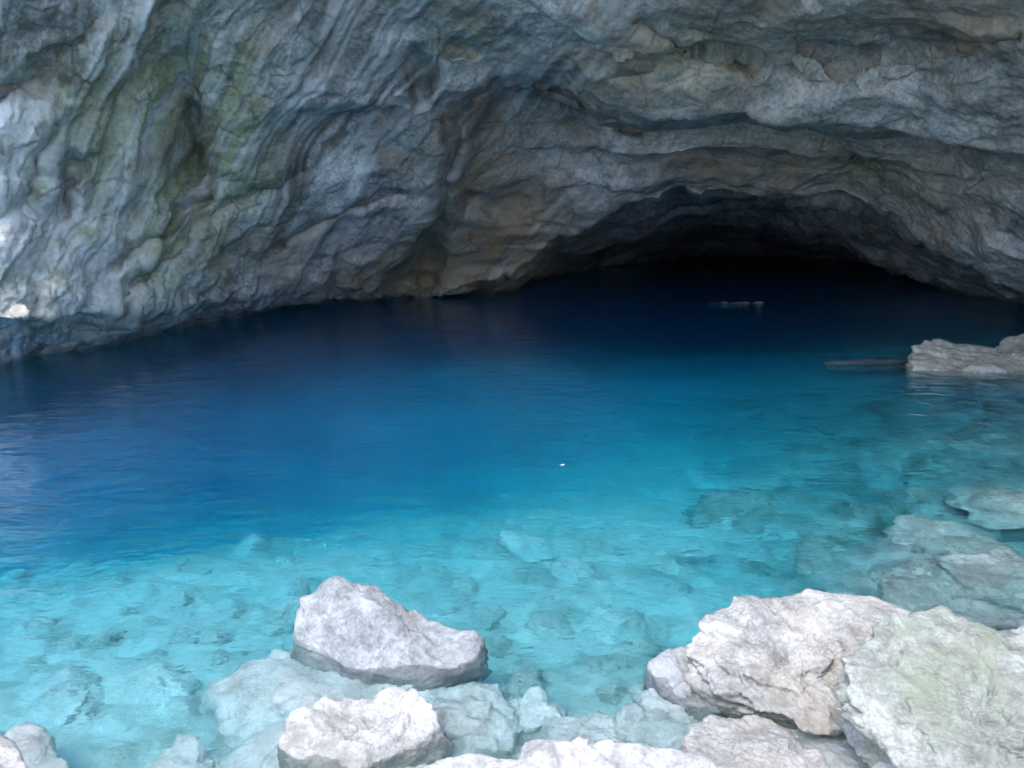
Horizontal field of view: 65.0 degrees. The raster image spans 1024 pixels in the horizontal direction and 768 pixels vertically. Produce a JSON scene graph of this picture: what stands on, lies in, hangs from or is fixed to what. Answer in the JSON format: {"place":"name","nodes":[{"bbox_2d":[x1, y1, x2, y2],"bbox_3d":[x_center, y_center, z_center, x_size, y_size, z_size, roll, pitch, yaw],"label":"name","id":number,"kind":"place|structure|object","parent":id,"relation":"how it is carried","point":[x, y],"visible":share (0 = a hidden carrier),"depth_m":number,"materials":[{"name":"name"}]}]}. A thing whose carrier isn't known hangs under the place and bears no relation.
{"place":"outdoors","nodes":[
{"label":"outdoors","id":0,"kind":"place"},
{"bbox_2d":[0,258,1023,767],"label":"water","id":1,"kind":"structure","parent":0,"point":[576,500],"depth_m":7.23,"materials":[{"name":"blue liquid"}]},
{"bbox_2d":[721,301,763,302],"bbox_3d":[6.178,-1.708,22.276,1.718,1.140,0.427,0,12,0],"label":"rock","id":2,"kind":"object","parent":1,"relation":"in","point":[743,302],"visible":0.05,"depth_m":22.23,"materials":[{"name":"grey stone"}]},
{"bbox_2d":[0,0,1023,364],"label":"cave","id":3,"kind":"structure","parent":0,"point":[168,164],"depth_m":14.80,"materials":[{"name":"stone"}]},
{"bbox_2d":[8,303,31,318],"bbox_3d":[-7.216,-1.070,11.796,0.354,0.202,0.287,-3,13,-16],"label":"stone","id":4,"kind":"object","parent":3,"relation":"attached to","point":[20,310],"visible":1,"depth_m":11.78,"materials":[{"name":"stone"}]},
{"bbox_2d":[868,624,1023,767],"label":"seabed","id":5,"kind":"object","parent":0,"point":[1019,630],"depth_m":3.62,"materials":[{"name":"grey stone"}]},
{"bbox_2d":[0,733,27,767],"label":"boulder","id":6,"kind":"object","parent":5,"relation":"on","point":[11,756],"visible":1,"depth_m":3.38,"materials":[{"name":"white stone"}]},
{"bbox_2d":[278,686,443,767],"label":"boulder","id":7,"kind":"object","parent":5,"relation":"on","point":[383,723],"visible":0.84,"depth_m":3.88,"materials":[{"name":"white stone"}]},
{"bbox_2d":[293,576,484,668],"bbox_3d":[-0.746,1.792,4.761,1.238,1.148,0.741,0,12,0],"label":"boulder","id":8,"kind":"object","parent":5,"relation":"on","point":[342,621],"visible":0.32,"depth_m":4.67,"materials":[{"name":"grey stone"}]},
{"bbox_2d":[418,736,722,767],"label":"boulder","id":9,"kind":"object","parent":5,"relation":"on","point":[579,752],"visible":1,"depth_m":3.38,"materials":[{"name":"white stone"}]},
{"bbox_2d":[647,645,690,696],"bbox_3d":[0.971,1.841,4.423,0.439,0.611,0.538,-8,15,-33],"label":"boulder","id":10,"kind":"object","parent":5,"relation":"on","point":[671,665],"visible":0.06,"depth_m":4.44,"materials":[{"name":"grey stone"}]},
{"bbox_2d":[681,714,829,767],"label":"boulder","id":11,"kind":"object","parent":5,"relation":"on","point":[751,741],"visible":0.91,"depth_m":3.65,"materials":[{"name":"stone"}]},
{"bbox_2d":[683,589,910,734],"bbox_3d":[1.613,1.608,4.494,1.352,0.623,0.961,-10,16,-38],"label":"boulder","id":12,"kind":"object","parent":5,"relation":"on","point":[777,657],"visible":0.67,"depth_m":4.35,"materials":[{"name":"stone"}]},
{"bbox_2d":[834,605,1023,767],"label":"boulder","id":13,"kind":"object","parent":5,"relation":"on","point":[940,686],"visible":0.99,"depth_m":3.69,"materials":[{"name":"stone"}]},
{"bbox_2d":[906,338,1007,372],"bbox_3d":[7.351,-0.015,13.360,2.125,1.353,1.526,0,12,0],"label":"rock","id":14,"kind":"object","parent":5,"relation":"on","point":[939,354],"visible":0.42,"depth_m":13.15,"materials":[{"name":"beige stone"}]},
{"bbox_2d":[986,333,1023,371],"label":"rock","id":15,"kind":"object","parent":5,"relation":"on","point":[1010,356],"visible":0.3,"depth_m":13.40,"materials":[{"name":"beige stone"}]}
]}

